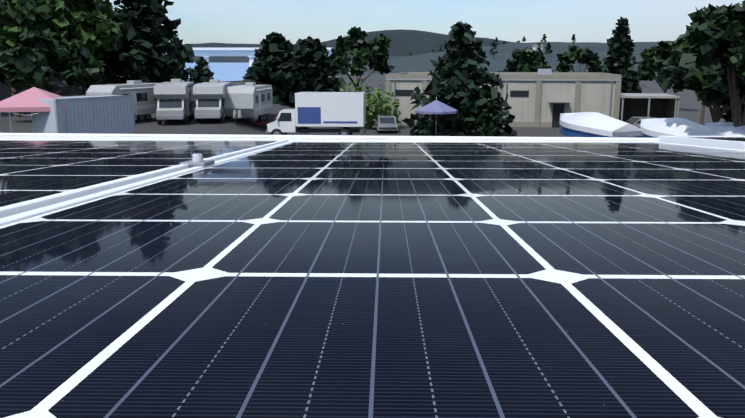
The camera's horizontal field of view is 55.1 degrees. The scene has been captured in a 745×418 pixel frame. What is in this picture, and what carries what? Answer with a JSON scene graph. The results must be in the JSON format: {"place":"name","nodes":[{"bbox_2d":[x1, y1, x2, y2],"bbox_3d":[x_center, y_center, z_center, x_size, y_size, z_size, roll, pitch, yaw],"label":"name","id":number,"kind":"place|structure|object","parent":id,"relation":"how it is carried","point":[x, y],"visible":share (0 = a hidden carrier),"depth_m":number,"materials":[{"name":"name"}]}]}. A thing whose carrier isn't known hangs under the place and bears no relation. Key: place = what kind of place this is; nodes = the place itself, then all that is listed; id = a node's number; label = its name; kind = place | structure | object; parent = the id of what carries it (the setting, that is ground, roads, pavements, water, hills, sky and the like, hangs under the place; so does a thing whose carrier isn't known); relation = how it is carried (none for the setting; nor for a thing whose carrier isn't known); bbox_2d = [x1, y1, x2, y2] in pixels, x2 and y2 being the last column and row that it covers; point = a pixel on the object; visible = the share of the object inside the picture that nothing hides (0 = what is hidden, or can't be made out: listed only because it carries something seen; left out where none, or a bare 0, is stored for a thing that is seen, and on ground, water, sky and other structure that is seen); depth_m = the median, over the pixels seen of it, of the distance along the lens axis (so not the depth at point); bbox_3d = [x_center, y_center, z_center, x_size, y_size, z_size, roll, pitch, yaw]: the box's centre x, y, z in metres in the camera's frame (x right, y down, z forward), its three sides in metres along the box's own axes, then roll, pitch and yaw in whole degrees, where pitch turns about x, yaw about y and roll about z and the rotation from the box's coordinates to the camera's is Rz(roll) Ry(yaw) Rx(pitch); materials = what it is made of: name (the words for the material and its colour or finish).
{"place":"outdoors","nodes":[
{"label":"outdoors","id":0,"kind":"place"},
{"bbox_2d":[0,52,343,134],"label":"ground","id":1,"kind":"structure","parent":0,"point":[243,126],"depth_m":60.32,"materials":[{"name":"grey asphalt"}]},
{"bbox_2d":[0,87,67,132],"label":"pink canopy","id":2,"kind":"object","parent":1,"relation":"on","point":[25,101],"visible":0.65,"depth_m":44.24,"materials":[{"name":"fabric"}]},
{"bbox_2d":[0,0,83,116],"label":"tree","id":3,"kind":"object","parent":1,"relation":"on","point":[44,14],"visible":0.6,"depth_m":61.85,"materials":[{"name":"green plant"}]},
{"bbox_2d":[0,27,106,93],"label":"tree","id":4,"kind":"object","parent":1,"relation":"on","point":[40,56],"visible":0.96,"depth_m":59.30,"materials":[{"name":"green plant"}]},
{"bbox_2d":[0,0,115,26],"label":"tree","id":5,"kind":"object","parent":1,"relation":"on","point":[98,6],"visible":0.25,"depth_m":72.54,"materials":[{"name":"green plant"}]},
{"bbox_2d":[11,10,123,95],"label":"tree","id":6,"kind":"object","parent":1,"relation":"on","point":[101,31],"visible":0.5,"depth_m":66.71,"materials":[{"name":"green plant"}]},
{"bbox_2d":[31,94,134,133],"bbox_3d":[-18.958,-6.036,47.115,2.452,2.760,6.134,6,13,28],"label":"grey container","id":7,"kind":"object","parent":1,"relation":"on","point":[104,114],"visible":0.69,"depth_m":45.97,"materials":[{"name":"grey metal"}]},
{"bbox_2d":[50,21,127,94],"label":"tree","id":8,"kind":"object","parent":1,"relation":"on","point":[83,88],"depth_m":83.43,"materials":[{"name":"green plant"}]},
{"bbox_2d":[53,46,129,82],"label":"tree","id":9,"kind":"object","parent":1,"relation":"on","point":[100,53],"visible":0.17,"depth_m":76.62,"materials":[{"name":"green plant"}]},
{"bbox_2d":[109,5,122,25],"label":"tree","id":10,"kind":"object","parent":1,"relation":"on","point":[116,9],"depth_m":97.82,"materials":[{"name":"green plant"}]},
{"bbox_2d":[86,80,157,121],"bbox_3d":[-20.701,-9.060,60.171,2.743,3.444,9.158,4,13,21],"label":"travel trailer","id":11,"kind":"object","parent":1,"relation":"on","point":[145,103],"visible":0.44,"depth_m":59.76,"materials":[{"name":"white paint"}]},
{"bbox_2d":[98,0,208,106],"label":"tall conifer","id":12,"kind":"object","parent":1,"relation":"on","point":[147,36],"visible":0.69,"depth_m":76.45,"materials":[{"name":"green plant"}]},
{"bbox_2d":[154,79,194,123],"bbox_3d":[-16.814,-9.296,61.056,2.720,3.526,8.705,-2,12,-9],"label":"motorhome","id":13,"kind":"object","parent":1,"relation":"on","point":[175,98],"visible":0.92,"depth_m":57.72,"materials":[{"name":"white paint"}]},
{"bbox_2d":[192,57,214,83],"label":"tree","id":14,"kind":"object","parent":1,"relation":"on","point":[202,62],"visible":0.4,"depth_m":108.00,"materials":[{"name":"green plant"}]},
{"bbox_2d":[193,79,232,122],"bbox_3d":[-13.762,-9.456,61.989,2.667,3.458,7.925,-1,12,-5],"label":"motorhome","id":15,"kind":"object","parent":1,"relation":"on","point":[209,96],"visible":0.71,"depth_m":58.90,"materials":[{"name":"white paint"}]},
{"bbox_2d":[224,82,272,125],"bbox_3d":[-10.964,-9.410,62.965,2.716,3.411,8.031,1,12,6],"label":"travel trailer","id":16,"kind":"object","parent":1,"relation":"on","point":[249,99],"visible":0.88,"depth_m":60.62,"materials":[{"name":"white paint"}]},
{"bbox_2d":[254,113,277,127],"bbox_3d":[-9.274,-8.088,65.904,2.080,1.442,4.600,2,12,11],"label":"red car","id":17,"kind":"object","parent":1,"relation":"on","point":[269,118],"visible":0.33,"depth_m":63.93,"materials":[{"name":"paint"}]},
{"bbox_2d":[242,31,312,106],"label":"tree","id":18,"kind":"object","parent":1,"relation":"on","point":[276,65],"visible":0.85,"depth_m":88.62,"materials":[{"name":"green plant"}]},
{"bbox_2d":[285,36,345,98],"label":"tree","id":19,"kind":"object","parent":1,"relation":"on","point":[313,58],"visible":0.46,"depth_m":92.79,"materials":[{"name":"green plant"}]},
{"bbox_2d":[184,63,350,82],"bbox_3d":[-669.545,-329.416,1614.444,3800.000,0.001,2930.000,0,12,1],"label":"water","id":20,"kind":"structure","parent":0,"point":[223,72],"depth_m":459.19,"materials":[{"name":"blue liquid"}]},
{"bbox_2d":[175,56,405,62],"bbox_3d":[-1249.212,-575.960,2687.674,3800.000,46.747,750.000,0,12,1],"label":"shore hills","id":21,"kind":"structure","parent":0,"point":[228,59],"depth_m":2402.65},
{"bbox_2d":[94,0,743,43],"label":"sky","id":22,"kind":"structure","parent":0,"point":[202,21],"materials":[{"name":"blue"}]},
{"bbox_2d":[183,29,673,56],"bbox_3d":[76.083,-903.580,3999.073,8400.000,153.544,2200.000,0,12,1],"label":"hills","id":23,"kind":"structure","parent":0,"point":[406,42],"depth_m":3282.81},
{"bbox_2d":[225,74,726,136],"bbox_3d":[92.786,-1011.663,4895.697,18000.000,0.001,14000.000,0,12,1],"label":"ground","id":24,"kind":"structure","parent":0,"point":[690,107],"depth_m":91.31,"materials":[{"name":"grey asphalt"}]},
{"bbox_2d":[162,48,331,66],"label":"lake","id":25,"kind":"structure","parent":24,"relation":"on","point":[206,53],"depth_m":741.85,"materials":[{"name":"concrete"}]},
{"bbox_2d":[265,92,365,134],"bbox_3d":[-4.693,-7.783,59.755,8.220,3.888,2.880,1,12,3],"label":"box truck","id":26,"kind":"object","parent":24,"relation":"on","point":[346,111],"visible":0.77,"depth_m":58.47,"materials":[{"name":"white paint"}]},
{"bbox_2d":[329,26,394,88],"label":"tree","id":27,"kind":"object","parent":24,"relation":"on","point":[375,48],"visible":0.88,"depth_m":101.64,"materials":[{"name":"green plant"}]},
{"bbox_2d":[339,79,390,126],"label":"light shrub","id":28,"kind":"object","parent":24,"relation":"on","point":[359,89],"visible":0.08,"depth_m":70.48,"materials":[{"name":"green plant"}]},
{"bbox_2d":[364,85,401,126],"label":"light shrub","id":29,"kind":"object","parent":24,"relation":"on","point":[387,110],"visible":0.71,"depth_m":68.83,"materials":[{"name":"green plant"}]},
{"bbox_2d":[374,116,397,132],"bbox_3d":[1.234,-7.984,66.748,2.080,1.442,4.600,-1,12,-4],"label":"silver car","id":30,"kind":"object","parent":24,"relation":"on","point":[385,123],"visible":0.98,"depth_m":64.97,"materials":[{"name":"paint"}]},
{"bbox_2d":[415,97,457,117],"bbox_3d":[4.608,-6.138,51.744,3.200,3.954,3.200,-2,12,-10],"label":"blue umbrella","id":31,"kind":"object","parent":24,"relation":"on","point":[436,106],"visible":0.81,"depth_m":50.64,"materials":[{"name":"fabric"}]},
{"bbox_2d":[402,21,522,136],"bbox_3d":[6.720,-8.843,55.161,11.819,11.299,12.391,0,12,1],"label":"tree","id":32,"kind":"object","parent":24,"relation":"on","point":[460,74],"visible":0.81,"depth_m":53.72,"materials":[{"name":"green plant"}]},
{"bbox_2d":[460,104,508,136],"bbox_3d":[8.343,-6.339,53.652,3.861,3.600,3.964,0,12,1],"label":"dark shrub","id":33,"kind":"object","parent":24,"relation":"on","point":[486,128],"visible":0.29,"depth_m":52.85,"materials":[{"name":"green plant"}]},
{"bbox_2d":[498,48,553,71],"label":"tree","id":34,"kind":"object","parent":24,"relation":"on","point":[529,60],"visible":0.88,"depth_m":114.58,"materials":[{"name":"green plant"}]},
{"bbox_2d":[386,69,679,127],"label":"beige building","id":35,"kind":"structure","parent":24,"relation":"on","point":[543,97],"depth_m":70.67,"materials":[{"name":"paint"}]},
{"bbox_2d":[555,45,603,71],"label":"tree","id":36,"kind":"object","parent":24,"relation":"on","point":[587,56],"visible":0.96,"depth_m":120.62,"materials":[{"name":"green plant"}]},
{"bbox_2d":[557,112,642,137],"bbox_3d":[15.141,-5.288,49.933,2.760,3.028,8.888,-4,13,-20],"label":"wrapped boat","id":37,"kind":"object","parent":24,"relation":"on","point":[588,124],"visible":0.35,"depth_m":47.85,"materials":[{"name":"plastic"}]},
{"bbox_2d":[601,17,645,92],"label":"tall conifer","id":38,"kind":"object","parent":24,"relation":"on","point":[619,52],"visible":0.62,"depth_m":100.99,"materials":[{"name":"green plant"}]},
{"bbox_2d":[626,117,653,127],"bbox_3d":[25.235,-7.689,65.333,4.600,1.442,2.080,-2,12,-9],"label":"silver car","id":39,"kind":"object","parent":24,"relation":"on","point":[635,121],"visible":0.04,"depth_m":64.51,"materials":[{"name":"paint"}]},
{"bbox_2d":[637,41,674,92],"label":"tree","id":40,"kind":"object","parent":24,"relation":"on","point":[651,56],"visible":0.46,"depth_m":91.56,"materials":[{"name":"green plant"}]},
{"bbox_2d":[640,118,725,137],"bbox_3d":[18.923,-4.256,44.975,2.760,3.028,8.488,-4,12,-17],"label":"wrapped boat","id":41,"kind":"object","parent":24,"relation":"on","point":[654,128],"visible":0.38,"depth_m":43.57,"materials":[{"name":"plastic"}]},
{"bbox_2d":[655,52,726,121],"bbox_3d":[26.261,-9.408,54.637,7.943,9.444,7.889,0,12,1],"label":"tree","id":42,"kind":"object","parent":24,"relation":"on","point":[716,116],"depth_m":55.05,"materials":[{"name":"green plant"}]},
{"bbox_2d":[656,0,744,127],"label":"tree","id":43,"kind":"object","parent":24,"relation":"on","point":[712,32],"visible":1,"depth_m":39.26,"materials":[{"name":"green plant"}]},
{"bbox_2d":[699,101,704,124],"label":"tree","id":44,"kind":"object","parent":24,"relation":"on","point":[702,115],"depth_m":68.93,"materials":[{"name":"brown plant"}]},
{"bbox_2d":[695,41,744,107],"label":"tree","id":45,"kind":"object","parent":24,"relation":"on","point":[709,97],"visible":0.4,"depth_m":51.86,"materials":[{"name":"green plant"}]},
{"bbox_2d":[705,122,744,135],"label":"wrapped boat","id":46,"kind":"object","parent":24,"relation":"on","point":[728,128],"visible":0.12,"depth_m":41.83,"materials":[{"name":"plastic"}]},
{"bbox_2d":[719,100,744,121],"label":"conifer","id":47,"kind":"object","parent":24,"relation":"on","point":[728,116],"visible":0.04,"depth_m":59.34,"materials":[{"name":"green plant"}]},
{"bbox_2d":[348,42,658,74],"bbox_3d":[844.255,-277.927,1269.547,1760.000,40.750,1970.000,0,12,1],"label":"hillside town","id":48,"kind":"object","parent":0,"point":[419,63],"visible":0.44,"depth_m":703.85},
{"bbox_2d":[430,44,543,52],"bbox_3d":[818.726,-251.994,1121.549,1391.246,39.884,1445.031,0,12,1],"label":"town houses","id":49,"kind":"structure","parent":48,"relation":"on","point":[535,46],"depth_m":780.91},
{"bbox_2d":[409,34,575,58],"bbox_3d":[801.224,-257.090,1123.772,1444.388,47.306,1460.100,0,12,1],"label":"town trees","id":50,"kind":"object","parent":48,"relation":"on","point":[548,48],"visible":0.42,"depth_m":621.74,"materials":[{"name":"green plant"}]},
{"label":"building walls","id":51,"kind":"object","parent":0,"visible":0},
{"bbox_2d":[0,133,658,141],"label":"roof parapet","id":52,"kind":"structure","parent":51,"relation":"on","point":[245,137],"depth_m":5.94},
{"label":"mounting rails","id":53,"kind":"object","parent":52,"relation":"on","visible":0},
{"bbox_2d":[0,139,287,217],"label":"solar panel","id":54,"kind":"object","parent":53,"relation":"on","point":[36,173],"visible":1,"depth_m":1.03,"materials":[{"name":"dark glass"},{"name":"silicon solar cells"},{"name":"aluminium"}]},
{"bbox_2d":[179,154,214,166],"bbox_3d":[-0.245,-0.053,1.000,0.034,0.047,0.060,0,7,1],"label":"clamp","id":55,"kind":"object","parent":53,"relation":"on","point":[197,160],"visible":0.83,"depth_m":0.99,"materials":[{"name":"silver metal"}]},
{"bbox_2d":[0,141,744,417],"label":"solar panel","id":56,"kind":"object","parent":53,"relation":"on","point":[434,279],"visible":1,"depth_m":0.30,"materials":[{"name":"dark silicon solar cells"},{"name":"glass"},{"name":"aluminium"}]},
{"bbox_2d":[659,136,744,149],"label":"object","id":57,"kind":"object","parent":53,"relation":"on","point":[733,142],"visible":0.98,"depth_m":1.70,"materials":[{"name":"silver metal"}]}
]}

